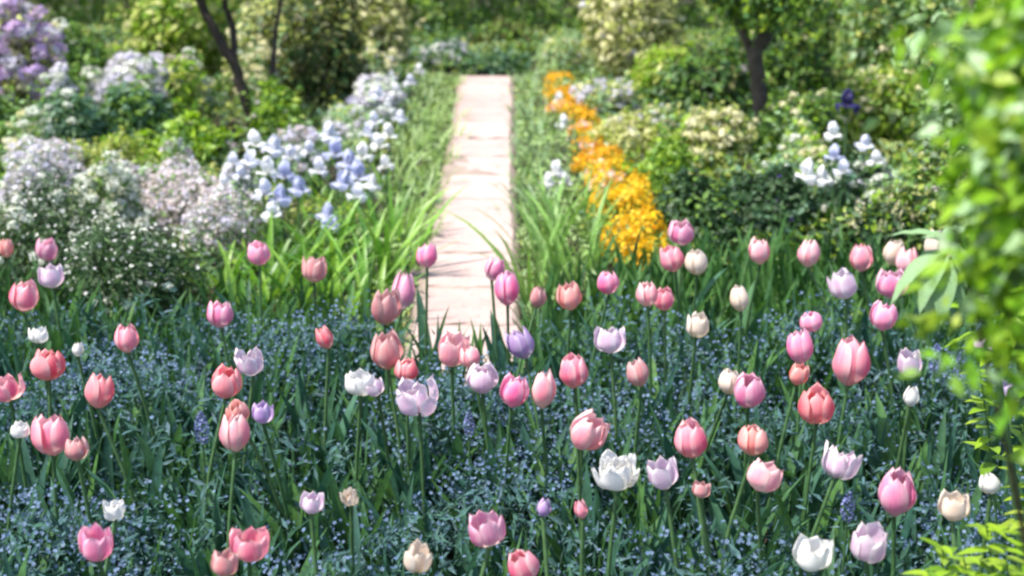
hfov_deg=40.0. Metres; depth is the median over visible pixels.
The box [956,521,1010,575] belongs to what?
spurge shoot
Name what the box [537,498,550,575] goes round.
tulip
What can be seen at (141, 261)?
candytuft
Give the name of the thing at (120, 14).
hedge
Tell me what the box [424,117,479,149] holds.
grass tuft
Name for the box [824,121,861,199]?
iris flower
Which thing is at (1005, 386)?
tulip
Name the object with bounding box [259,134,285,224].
iris flower
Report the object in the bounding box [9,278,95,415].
tulip
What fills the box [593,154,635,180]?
wallflower
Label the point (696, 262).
tulip
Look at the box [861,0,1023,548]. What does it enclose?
leafy shrub
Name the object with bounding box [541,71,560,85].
wallflower
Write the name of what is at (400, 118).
iris flower
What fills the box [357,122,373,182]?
iris flower
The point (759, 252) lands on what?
tulip
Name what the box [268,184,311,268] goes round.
iris flower
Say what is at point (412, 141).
grass tuft
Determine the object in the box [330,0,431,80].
golden shrub
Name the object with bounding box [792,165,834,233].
iris flower
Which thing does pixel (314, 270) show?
tulip
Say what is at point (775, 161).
saxifrage clump
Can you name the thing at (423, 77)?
grass tuft
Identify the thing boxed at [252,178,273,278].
iris flower
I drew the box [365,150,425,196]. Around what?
grass tuft
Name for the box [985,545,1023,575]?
spurge shoot
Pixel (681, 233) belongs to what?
tulip
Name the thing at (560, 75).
wallflower
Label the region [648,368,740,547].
tulip
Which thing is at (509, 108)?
grass tuft
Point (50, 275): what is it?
tulip
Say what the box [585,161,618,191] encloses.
wallflower
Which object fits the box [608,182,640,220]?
wallflower
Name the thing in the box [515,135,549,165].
grass tuft
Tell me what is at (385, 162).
iris flower
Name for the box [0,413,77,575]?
tulip
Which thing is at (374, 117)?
iris flower
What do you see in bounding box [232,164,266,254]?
iris flower
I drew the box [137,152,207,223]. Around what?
phlox clump
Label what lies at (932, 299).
shoot
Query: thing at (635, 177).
wallflower
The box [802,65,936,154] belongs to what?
lime shrub
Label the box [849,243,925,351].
tulip
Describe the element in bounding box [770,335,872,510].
tulip
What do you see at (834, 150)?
iris flower
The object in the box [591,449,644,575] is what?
tulip
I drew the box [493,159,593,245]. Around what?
day lily
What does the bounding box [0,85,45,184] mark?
leafy perennial
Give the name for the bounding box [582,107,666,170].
euphorbia
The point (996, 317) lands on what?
leafy shoot
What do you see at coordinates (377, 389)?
tulip
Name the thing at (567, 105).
wallflower
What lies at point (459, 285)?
path
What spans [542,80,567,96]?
wallflower
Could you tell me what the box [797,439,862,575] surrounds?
tulip
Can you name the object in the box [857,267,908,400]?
tulip
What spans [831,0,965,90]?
pale thicket
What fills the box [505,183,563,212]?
grass tuft
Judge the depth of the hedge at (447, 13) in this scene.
11.91 m
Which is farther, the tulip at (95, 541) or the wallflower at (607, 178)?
the wallflower at (607, 178)
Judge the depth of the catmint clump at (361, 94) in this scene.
8.15 m
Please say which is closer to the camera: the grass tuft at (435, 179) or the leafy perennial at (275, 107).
the grass tuft at (435, 179)
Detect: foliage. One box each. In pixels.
[0,0,1022,353]
[0,237,1023,575]
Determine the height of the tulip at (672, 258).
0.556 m
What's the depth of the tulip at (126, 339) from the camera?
3.32 m
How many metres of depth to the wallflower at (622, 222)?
5.63 m
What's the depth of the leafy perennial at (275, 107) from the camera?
7.73 m
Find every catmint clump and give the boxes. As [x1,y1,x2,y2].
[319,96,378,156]
[345,62,409,132]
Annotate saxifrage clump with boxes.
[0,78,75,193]
[137,118,219,190]
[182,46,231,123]
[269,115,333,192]
[358,39,401,81]
[613,70,643,109]
[644,99,681,141]
[748,151,800,181]
[759,105,819,166]
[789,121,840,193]
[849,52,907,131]
[861,166,918,234]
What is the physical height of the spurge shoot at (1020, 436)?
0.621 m
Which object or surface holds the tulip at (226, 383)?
on the ground
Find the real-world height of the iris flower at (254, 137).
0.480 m
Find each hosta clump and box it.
[398,34,476,73]
[460,47,531,75]
[465,15,541,55]
[531,26,595,77]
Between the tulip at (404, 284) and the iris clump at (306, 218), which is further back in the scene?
the iris clump at (306, 218)
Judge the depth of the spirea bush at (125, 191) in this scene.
5.55 m
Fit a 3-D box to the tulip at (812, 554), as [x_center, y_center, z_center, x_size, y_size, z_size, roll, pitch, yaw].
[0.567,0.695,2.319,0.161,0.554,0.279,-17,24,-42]
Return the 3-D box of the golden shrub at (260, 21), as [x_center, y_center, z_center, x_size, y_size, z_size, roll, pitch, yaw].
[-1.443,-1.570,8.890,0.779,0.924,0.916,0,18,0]
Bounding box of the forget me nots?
[0,272,1023,575]
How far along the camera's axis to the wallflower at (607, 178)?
6.27 m
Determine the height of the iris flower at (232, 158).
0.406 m
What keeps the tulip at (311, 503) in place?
on the ground
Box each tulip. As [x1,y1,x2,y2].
[0,238,97,343]
[0,372,45,539]
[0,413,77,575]
[0,420,38,574]
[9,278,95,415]
[28,326,96,437]
[30,348,99,523]
[34,262,70,381]
[45,436,100,575]
[70,342,122,496]
[78,522,112,575]
[84,372,165,575]
[102,499,124,575]
[114,323,215,497]
[135,363,241,551]
[198,413,249,575]
[207,300,270,458]
[211,547,238,575]
[213,240,296,351]
[216,345,263,531]
[225,399,307,542]
[229,525,321,575]
[252,399,349,567]
[273,256,349,433]
[298,368,397,546]
[299,490,323,575]
[309,270,414,456]
[310,325,356,496]
[338,288,400,433]
[339,487,363,575]
[361,328,421,515]
[366,376,452,509]
[374,357,478,503]
[379,374,438,543]
[404,538,431,575]
[416,243,448,392]
[427,330,469,503]
[444,372,540,562]
[449,346,551,510]
[452,361,506,521]
[468,285,546,431]
[468,509,505,575]
[482,255,552,373]
[485,369,576,517]
[492,269,548,415]
[504,326,588,472]
[508,549,539,575]
[509,280,581,422]
[532,408,637,575]
[537,352,634,528]
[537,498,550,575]
[552,270,618,402]
[574,499,587,575]
[582,357,648,504]
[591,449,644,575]
[594,325,630,456]
[623,286,688,423]
[636,281,676,444]
[641,311,732,458]
[642,423,768,574]
[647,455,693,575]
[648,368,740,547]
[655,249,718,380]
[660,245,729,370]
[668,218,725,331]
[674,417,789,575]
[687,285,757,456]
[689,479,778,575]
[702,362,809,574]
[731,381,834,573]
[734,371,791,562]
[741,237,772,350]
[747,457,806,575]
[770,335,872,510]
[771,328,813,513]
[786,311,843,477]
[792,533,833,575]
[797,239,868,343]
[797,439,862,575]
[815,267,861,407]
[841,246,917,389]
[842,386,927,552]
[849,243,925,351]
[850,520,887,575]
[857,239,903,345]
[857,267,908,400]
[869,299,928,446]
[875,347,933,514]
[878,466,959,575]
[924,228,964,358]
[938,489,969,575]
[973,342,1022,507]
[978,473,1000,571]
[1003,380,1023,547]
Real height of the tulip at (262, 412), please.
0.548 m
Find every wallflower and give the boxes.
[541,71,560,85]
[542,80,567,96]
[544,86,569,103]
[545,99,569,127]
[551,70,577,86]
[552,83,574,99]
[559,101,584,116]
[563,91,576,108]
[566,119,592,142]
[568,104,598,123]
[568,133,588,155]
[570,149,599,185]
[577,135,603,158]
[580,118,606,136]
[583,135,613,155]
[583,157,612,184]
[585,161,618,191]
[586,186,617,222]
[587,185,634,222]
[588,165,626,194]
[591,144,623,166]
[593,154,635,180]
[597,210,634,247]
[599,226,622,270]
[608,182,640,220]
[610,224,648,274]
[612,168,649,200]
[617,179,662,223]
[626,199,667,248]
[628,230,670,269]
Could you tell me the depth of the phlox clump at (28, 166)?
5.78 m
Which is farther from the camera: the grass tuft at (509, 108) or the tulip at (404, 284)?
the grass tuft at (509, 108)
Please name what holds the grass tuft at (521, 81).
on the ground
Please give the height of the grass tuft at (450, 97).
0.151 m
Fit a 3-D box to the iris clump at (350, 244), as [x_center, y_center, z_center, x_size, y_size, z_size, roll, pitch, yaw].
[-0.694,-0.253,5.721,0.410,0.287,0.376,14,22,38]
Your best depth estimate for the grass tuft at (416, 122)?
8.49 m
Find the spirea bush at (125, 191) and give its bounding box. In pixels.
[68,149,160,253]
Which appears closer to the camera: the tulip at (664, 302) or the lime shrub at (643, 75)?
the tulip at (664, 302)
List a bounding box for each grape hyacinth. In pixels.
[194,411,209,487]
[463,411,474,513]
[840,491,854,571]
[928,343,942,435]
[953,349,967,453]
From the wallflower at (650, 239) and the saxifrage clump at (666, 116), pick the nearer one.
the wallflower at (650, 239)
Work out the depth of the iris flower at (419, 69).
9.20 m
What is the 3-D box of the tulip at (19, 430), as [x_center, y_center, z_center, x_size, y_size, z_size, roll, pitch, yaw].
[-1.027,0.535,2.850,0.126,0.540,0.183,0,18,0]
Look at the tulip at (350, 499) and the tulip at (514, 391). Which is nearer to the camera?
the tulip at (350, 499)
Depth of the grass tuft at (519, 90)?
9.27 m
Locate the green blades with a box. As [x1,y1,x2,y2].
[0,210,1023,428]
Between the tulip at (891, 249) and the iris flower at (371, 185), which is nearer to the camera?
the tulip at (891, 249)
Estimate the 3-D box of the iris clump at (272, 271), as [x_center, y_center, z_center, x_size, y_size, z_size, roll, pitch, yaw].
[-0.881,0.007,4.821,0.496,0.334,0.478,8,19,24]
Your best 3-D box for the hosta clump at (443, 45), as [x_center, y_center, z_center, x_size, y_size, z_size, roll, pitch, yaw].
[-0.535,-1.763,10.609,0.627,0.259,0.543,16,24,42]
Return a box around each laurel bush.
[648,165,743,270]
[652,31,751,129]
[725,154,827,253]
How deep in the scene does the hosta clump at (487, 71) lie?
10.33 m
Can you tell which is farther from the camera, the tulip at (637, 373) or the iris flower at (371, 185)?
the iris flower at (371, 185)
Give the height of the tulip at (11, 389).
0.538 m
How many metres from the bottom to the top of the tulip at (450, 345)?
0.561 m
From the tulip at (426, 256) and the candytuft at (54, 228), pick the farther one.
the candytuft at (54, 228)
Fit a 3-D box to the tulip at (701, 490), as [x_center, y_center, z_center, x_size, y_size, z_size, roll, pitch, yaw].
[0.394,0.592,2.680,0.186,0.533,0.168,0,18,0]
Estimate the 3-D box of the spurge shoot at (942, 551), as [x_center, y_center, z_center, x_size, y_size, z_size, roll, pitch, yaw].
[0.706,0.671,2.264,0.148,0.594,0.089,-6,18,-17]
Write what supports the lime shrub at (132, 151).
on the ground
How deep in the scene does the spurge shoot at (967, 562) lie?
2.13 m
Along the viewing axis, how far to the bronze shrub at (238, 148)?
6.93 m
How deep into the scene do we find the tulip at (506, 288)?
3.74 m
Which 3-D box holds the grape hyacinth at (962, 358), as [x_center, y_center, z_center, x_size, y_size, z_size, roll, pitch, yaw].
[1.115,0.353,3.545,0.042,0.426,0.041,0,18,0]
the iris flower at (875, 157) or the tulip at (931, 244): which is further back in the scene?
the iris flower at (875, 157)
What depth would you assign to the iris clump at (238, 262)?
5.03 m
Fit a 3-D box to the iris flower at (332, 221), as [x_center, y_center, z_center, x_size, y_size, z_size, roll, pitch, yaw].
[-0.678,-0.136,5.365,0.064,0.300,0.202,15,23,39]
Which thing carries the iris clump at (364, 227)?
on the ground
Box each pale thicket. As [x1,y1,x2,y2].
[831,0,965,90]
[904,3,1021,159]
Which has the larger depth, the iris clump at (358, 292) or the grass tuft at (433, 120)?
the grass tuft at (433, 120)
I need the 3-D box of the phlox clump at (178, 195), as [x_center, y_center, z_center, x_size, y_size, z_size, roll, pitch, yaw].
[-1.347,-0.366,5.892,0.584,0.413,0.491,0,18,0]
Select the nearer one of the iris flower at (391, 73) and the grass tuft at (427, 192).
the grass tuft at (427, 192)
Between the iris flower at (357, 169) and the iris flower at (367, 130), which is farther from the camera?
the iris flower at (367, 130)
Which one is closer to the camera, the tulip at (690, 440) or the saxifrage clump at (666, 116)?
the tulip at (690, 440)
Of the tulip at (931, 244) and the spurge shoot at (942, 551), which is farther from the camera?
the tulip at (931, 244)
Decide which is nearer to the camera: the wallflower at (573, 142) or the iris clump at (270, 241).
the iris clump at (270, 241)
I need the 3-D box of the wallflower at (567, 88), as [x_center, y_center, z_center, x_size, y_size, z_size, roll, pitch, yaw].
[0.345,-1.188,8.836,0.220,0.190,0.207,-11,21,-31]
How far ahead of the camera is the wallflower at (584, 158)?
6.89 m
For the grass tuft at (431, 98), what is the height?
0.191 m
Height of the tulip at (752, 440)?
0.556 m
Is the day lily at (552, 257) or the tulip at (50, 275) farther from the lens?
the day lily at (552, 257)
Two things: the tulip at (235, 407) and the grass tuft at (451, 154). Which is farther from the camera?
the grass tuft at (451, 154)
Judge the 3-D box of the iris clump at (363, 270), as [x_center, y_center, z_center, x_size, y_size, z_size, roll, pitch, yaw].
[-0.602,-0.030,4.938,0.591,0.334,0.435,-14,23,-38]
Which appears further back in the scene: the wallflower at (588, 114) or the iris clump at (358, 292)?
the wallflower at (588, 114)
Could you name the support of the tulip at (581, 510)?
on the ground
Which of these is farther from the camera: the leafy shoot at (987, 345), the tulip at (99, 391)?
the tulip at (99, 391)
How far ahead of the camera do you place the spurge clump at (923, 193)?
5.36 m
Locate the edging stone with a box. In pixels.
[405,270,423,284]
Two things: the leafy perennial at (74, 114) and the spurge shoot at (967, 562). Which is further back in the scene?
the leafy perennial at (74, 114)
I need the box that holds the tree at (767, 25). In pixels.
[699,0,822,128]
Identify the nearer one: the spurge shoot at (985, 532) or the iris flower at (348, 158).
the spurge shoot at (985, 532)
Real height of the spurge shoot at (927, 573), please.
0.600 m
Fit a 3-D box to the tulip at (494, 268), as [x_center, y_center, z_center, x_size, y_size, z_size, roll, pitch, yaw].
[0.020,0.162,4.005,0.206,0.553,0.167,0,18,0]
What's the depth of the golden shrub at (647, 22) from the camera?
9.33 m
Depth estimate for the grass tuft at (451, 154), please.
7.37 m
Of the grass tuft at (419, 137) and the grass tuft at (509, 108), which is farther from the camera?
the grass tuft at (509, 108)
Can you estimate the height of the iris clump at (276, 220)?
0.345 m
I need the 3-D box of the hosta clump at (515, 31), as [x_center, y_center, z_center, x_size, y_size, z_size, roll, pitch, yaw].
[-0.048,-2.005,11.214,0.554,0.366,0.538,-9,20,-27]
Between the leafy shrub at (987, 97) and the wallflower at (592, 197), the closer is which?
the leafy shrub at (987, 97)
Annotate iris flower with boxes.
[196,129,267,235]
[206,172,234,234]
[207,149,268,247]
[217,151,254,207]
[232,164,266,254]
[241,156,285,238]
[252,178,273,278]
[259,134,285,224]
[260,200,285,251]
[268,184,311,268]
[274,160,300,254]
[282,144,300,231]
[287,175,316,253]
[290,140,316,214]
[304,156,328,227]
[307,120,339,205]
[307,137,344,210]
[313,201,338,252]
[321,215,352,271]
[330,169,353,245]
[332,159,371,225]
[335,148,370,216]
[346,182,367,254]
[353,142,373,210]
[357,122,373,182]
[362,173,394,231]
[367,110,383,174]
[370,84,384,134]
[370,132,398,207]
[376,155,408,216]
[377,96,398,156]
[382,122,397,185]
[388,70,406,90]
[388,81,401,131]
[392,109,410,166]
[402,73,416,114]
[414,63,424,101]
[537,172,555,202]
[546,160,566,194]
[553,91,564,120]
[555,114,568,145]
[559,172,572,205]
[775,158,817,233]
[786,144,844,231]
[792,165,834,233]
[813,158,861,216]
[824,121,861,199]
[835,88,860,162]
[854,133,898,189]
[855,150,883,200]
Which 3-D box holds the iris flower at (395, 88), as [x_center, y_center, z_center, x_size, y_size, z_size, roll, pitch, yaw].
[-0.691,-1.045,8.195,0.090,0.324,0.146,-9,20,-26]
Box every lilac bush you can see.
[0,0,68,119]
[33,51,92,107]
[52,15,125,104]
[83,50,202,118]
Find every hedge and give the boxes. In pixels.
[18,0,325,37]
[392,0,618,43]
[672,0,861,42]
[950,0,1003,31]
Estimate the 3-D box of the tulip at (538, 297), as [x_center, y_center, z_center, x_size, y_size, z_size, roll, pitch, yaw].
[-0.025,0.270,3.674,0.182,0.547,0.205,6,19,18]
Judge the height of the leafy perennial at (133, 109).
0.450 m
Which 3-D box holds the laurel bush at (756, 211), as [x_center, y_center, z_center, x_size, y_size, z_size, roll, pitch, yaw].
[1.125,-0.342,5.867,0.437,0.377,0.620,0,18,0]
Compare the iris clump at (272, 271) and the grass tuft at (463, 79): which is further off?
the grass tuft at (463, 79)
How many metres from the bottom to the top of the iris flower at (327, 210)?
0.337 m
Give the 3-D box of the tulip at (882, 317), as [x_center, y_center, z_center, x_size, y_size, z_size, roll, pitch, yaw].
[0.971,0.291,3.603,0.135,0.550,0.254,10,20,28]
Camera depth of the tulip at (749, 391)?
3.00 m
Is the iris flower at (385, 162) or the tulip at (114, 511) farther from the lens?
the iris flower at (385, 162)
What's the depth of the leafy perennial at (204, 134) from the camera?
6.88 m
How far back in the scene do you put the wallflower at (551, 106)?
8.39 m
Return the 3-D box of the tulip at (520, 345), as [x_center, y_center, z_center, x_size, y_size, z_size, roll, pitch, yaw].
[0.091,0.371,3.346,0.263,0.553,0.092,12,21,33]
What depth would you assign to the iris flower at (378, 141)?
6.50 m
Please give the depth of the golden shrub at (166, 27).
9.24 m
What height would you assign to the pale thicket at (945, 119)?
1.053 m
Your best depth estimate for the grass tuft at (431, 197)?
6.37 m
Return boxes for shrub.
[67,124,160,186]
[103,0,253,95]
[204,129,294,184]
[218,0,327,114]
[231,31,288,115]
[267,0,375,119]
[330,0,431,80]
[570,0,692,84]
[621,107,694,203]
[625,36,695,108]
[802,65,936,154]
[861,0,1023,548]
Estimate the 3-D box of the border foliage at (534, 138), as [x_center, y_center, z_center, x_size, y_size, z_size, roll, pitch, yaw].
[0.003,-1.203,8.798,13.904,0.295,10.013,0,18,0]
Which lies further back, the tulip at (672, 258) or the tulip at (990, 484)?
the tulip at (672, 258)
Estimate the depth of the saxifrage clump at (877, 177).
5.53 m
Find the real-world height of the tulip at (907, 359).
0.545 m
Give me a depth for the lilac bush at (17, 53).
7.70 m
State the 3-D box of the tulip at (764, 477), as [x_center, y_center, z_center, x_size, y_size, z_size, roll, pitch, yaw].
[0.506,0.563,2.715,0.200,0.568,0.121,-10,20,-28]
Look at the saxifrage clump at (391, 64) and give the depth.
9.33 m
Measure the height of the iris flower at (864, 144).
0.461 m
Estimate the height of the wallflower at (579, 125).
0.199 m
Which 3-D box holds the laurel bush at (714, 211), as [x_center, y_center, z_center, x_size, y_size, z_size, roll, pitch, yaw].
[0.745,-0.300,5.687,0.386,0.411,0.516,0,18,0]
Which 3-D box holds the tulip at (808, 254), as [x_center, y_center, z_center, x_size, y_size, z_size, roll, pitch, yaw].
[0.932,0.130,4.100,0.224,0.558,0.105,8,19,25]
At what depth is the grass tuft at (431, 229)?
6.00 m
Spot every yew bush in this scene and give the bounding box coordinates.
[727,0,850,106]
[745,59,850,169]
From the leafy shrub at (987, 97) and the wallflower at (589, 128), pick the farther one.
the wallflower at (589, 128)
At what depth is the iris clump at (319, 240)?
5.16 m
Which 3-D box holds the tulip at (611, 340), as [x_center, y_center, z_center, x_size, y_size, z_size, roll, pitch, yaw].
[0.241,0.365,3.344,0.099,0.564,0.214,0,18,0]
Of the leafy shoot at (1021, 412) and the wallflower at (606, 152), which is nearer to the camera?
the leafy shoot at (1021, 412)
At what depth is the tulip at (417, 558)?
2.33 m
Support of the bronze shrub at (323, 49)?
on the ground
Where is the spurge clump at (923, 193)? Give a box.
[863,130,982,258]
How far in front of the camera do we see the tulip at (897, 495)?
2.55 m
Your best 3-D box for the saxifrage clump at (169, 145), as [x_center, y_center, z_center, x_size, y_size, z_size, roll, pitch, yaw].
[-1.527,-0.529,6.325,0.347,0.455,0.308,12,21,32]
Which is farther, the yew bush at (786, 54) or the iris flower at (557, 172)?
the yew bush at (786, 54)
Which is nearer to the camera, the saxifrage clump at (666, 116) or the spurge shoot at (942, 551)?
the spurge shoot at (942, 551)
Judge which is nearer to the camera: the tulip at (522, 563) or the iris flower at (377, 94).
the tulip at (522, 563)
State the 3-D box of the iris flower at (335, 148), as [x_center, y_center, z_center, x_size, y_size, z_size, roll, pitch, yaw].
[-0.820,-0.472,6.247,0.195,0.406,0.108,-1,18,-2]
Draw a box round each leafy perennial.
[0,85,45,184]
[32,85,122,159]
[94,75,183,147]
[137,98,244,180]
[157,51,221,120]
[241,74,305,142]
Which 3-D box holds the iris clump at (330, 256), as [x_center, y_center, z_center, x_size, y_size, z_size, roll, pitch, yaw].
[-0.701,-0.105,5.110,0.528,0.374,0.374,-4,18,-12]
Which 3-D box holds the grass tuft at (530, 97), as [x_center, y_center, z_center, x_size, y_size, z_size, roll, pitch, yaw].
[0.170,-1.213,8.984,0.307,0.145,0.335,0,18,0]
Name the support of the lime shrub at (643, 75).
on the ground
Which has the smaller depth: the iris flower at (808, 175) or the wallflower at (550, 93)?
the iris flower at (808, 175)
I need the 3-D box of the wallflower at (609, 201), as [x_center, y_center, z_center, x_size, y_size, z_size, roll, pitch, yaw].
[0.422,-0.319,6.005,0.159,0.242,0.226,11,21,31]
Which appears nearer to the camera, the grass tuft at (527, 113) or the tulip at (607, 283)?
the tulip at (607, 283)
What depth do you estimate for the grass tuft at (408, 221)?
6.13 m
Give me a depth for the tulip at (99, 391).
3.08 m
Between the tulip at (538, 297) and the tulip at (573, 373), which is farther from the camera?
the tulip at (538, 297)
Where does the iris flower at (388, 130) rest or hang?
on the ground
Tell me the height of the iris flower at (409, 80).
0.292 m
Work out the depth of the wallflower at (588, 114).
7.98 m
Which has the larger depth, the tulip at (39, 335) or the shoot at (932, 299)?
the tulip at (39, 335)
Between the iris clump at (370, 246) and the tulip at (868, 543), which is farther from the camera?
the iris clump at (370, 246)
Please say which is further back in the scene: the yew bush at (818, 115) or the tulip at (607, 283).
the yew bush at (818, 115)
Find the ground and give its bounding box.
[0,0,991,575]
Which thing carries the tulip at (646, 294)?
on the ground
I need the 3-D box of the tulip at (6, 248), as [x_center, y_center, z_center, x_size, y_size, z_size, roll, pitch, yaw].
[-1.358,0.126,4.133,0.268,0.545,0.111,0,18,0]
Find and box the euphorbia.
[665,101,762,180]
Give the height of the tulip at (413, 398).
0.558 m
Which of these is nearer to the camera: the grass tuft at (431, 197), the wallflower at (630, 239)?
the wallflower at (630, 239)
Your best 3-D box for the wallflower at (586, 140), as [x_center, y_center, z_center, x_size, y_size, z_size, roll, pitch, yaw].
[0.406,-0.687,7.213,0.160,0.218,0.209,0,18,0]
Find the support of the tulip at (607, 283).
on the ground
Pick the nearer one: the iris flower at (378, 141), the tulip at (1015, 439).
the tulip at (1015, 439)
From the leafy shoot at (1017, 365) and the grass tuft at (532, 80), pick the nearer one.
the leafy shoot at (1017, 365)
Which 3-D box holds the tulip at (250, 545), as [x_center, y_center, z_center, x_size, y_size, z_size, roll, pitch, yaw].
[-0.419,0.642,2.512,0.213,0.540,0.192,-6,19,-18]
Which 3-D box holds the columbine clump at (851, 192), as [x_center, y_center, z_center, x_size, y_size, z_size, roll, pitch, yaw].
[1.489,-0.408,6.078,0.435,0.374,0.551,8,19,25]
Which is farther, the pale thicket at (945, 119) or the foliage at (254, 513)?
the pale thicket at (945, 119)
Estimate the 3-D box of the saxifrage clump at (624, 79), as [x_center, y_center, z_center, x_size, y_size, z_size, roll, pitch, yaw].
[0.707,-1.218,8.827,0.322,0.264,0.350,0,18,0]
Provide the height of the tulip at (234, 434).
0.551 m
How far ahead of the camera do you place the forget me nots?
3.30 m
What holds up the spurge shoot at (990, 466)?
on the ground
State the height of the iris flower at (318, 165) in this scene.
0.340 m
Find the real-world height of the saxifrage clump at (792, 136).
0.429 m
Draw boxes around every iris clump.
[165,239,253,301]
[176,238,311,323]
[213,191,335,272]
[218,248,378,321]
[224,205,368,302]
[224,211,364,308]
[247,195,394,298]
[249,237,374,323]
[255,188,355,258]
[272,182,442,294]
[282,225,430,332]
[283,194,404,262]
[290,244,420,329]
[318,187,464,290]
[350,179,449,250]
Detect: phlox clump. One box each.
[0,134,101,240]
[18,119,95,188]
[79,159,167,202]
[131,153,256,249]
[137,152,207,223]
[170,181,265,268]
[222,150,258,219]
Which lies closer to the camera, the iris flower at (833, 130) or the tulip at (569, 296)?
the tulip at (569, 296)
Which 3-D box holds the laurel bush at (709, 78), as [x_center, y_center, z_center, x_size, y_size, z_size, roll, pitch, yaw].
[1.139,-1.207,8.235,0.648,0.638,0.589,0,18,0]
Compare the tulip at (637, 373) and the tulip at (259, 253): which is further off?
the tulip at (259, 253)
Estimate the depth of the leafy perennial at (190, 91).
7.85 m
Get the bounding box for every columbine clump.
[569,68,641,124]
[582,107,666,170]
[807,150,908,230]
[807,187,929,271]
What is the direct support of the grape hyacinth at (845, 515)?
on the ground
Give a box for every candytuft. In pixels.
[0,161,110,323]
[36,188,213,341]
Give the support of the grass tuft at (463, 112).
on the ground
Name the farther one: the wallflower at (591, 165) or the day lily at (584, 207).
the wallflower at (591, 165)
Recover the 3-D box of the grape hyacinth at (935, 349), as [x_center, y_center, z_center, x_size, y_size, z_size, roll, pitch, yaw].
[1.067,0.339,3.597,0.035,0.420,0.037,0,18,0]
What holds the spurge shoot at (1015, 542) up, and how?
on the ground
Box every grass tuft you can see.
[357,193,438,235]
[359,123,441,165]
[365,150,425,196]
[381,194,451,241]
[388,168,446,212]
[389,137,449,179]
[392,95,457,134]
[392,183,454,217]
[394,122,454,158]
[401,96,435,128]
[406,155,470,192]
[409,85,459,115]
[413,70,454,96]
[423,133,460,167]
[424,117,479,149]
[428,89,469,108]
[432,105,475,127]
[436,69,468,89]
[489,192,541,224]
[490,167,545,199]
[495,139,548,174]
[498,76,540,99]
[500,125,543,158]
[503,88,544,118]
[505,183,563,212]
[506,70,540,89]
[506,115,537,136]
[512,157,572,189]
[514,95,559,127]
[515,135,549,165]
[516,69,547,92]
[517,86,548,110]
[519,118,556,145]
[530,145,579,174]
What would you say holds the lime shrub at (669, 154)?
on the ground
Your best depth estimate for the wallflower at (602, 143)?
7.17 m
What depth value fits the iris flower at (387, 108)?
7.55 m
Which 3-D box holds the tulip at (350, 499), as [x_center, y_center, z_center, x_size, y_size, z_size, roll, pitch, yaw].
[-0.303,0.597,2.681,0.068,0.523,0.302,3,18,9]
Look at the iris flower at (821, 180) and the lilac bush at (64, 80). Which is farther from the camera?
the lilac bush at (64, 80)
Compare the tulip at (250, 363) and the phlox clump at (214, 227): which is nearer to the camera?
the tulip at (250, 363)
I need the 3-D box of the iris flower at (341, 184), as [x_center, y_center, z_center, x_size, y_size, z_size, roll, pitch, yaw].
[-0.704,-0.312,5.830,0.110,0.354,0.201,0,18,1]
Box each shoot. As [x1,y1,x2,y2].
[888,225,1023,568]
[902,569,951,575]
[919,537,969,575]
[940,188,1021,507]
[945,555,987,575]
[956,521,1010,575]
[960,368,1017,557]
[963,224,1023,429]
[965,255,1023,407]
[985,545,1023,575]
[998,422,1023,524]
[998,505,1023,574]
[1010,286,1023,415]
[1013,287,1023,391]
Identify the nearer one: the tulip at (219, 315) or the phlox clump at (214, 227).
the tulip at (219, 315)
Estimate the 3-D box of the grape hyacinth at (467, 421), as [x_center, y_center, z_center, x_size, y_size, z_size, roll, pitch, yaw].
[-0.096,0.469,3.200,0.029,0.412,0.028,0,18,0]
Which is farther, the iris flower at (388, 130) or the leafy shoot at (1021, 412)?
the iris flower at (388, 130)
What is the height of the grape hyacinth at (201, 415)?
0.421 m
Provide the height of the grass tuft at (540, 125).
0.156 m
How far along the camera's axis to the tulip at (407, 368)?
3.20 m
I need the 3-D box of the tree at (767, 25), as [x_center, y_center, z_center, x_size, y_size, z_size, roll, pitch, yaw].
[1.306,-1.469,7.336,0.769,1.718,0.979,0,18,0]
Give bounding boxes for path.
[404,76,524,386]
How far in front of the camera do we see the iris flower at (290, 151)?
6.00 m
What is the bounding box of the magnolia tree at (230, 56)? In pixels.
[182,0,282,130]
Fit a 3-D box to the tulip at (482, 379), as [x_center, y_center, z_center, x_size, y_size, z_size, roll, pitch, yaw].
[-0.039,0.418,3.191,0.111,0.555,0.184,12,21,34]
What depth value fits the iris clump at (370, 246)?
5.33 m
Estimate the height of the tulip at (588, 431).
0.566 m
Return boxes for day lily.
[443,210,599,310]
[475,172,604,274]
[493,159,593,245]
[504,204,620,301]
[515,167,633,264]
[520,175,638,288]
[555,163,617,243]
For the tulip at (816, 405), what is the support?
on the ground
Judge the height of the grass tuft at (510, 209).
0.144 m
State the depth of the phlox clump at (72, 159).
6.29 m
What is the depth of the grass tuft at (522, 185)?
6.70 m
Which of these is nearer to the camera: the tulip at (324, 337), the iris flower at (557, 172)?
the tulip at (324, 337)
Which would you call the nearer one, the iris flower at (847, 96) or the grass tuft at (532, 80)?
the iris flower at (847, 96)

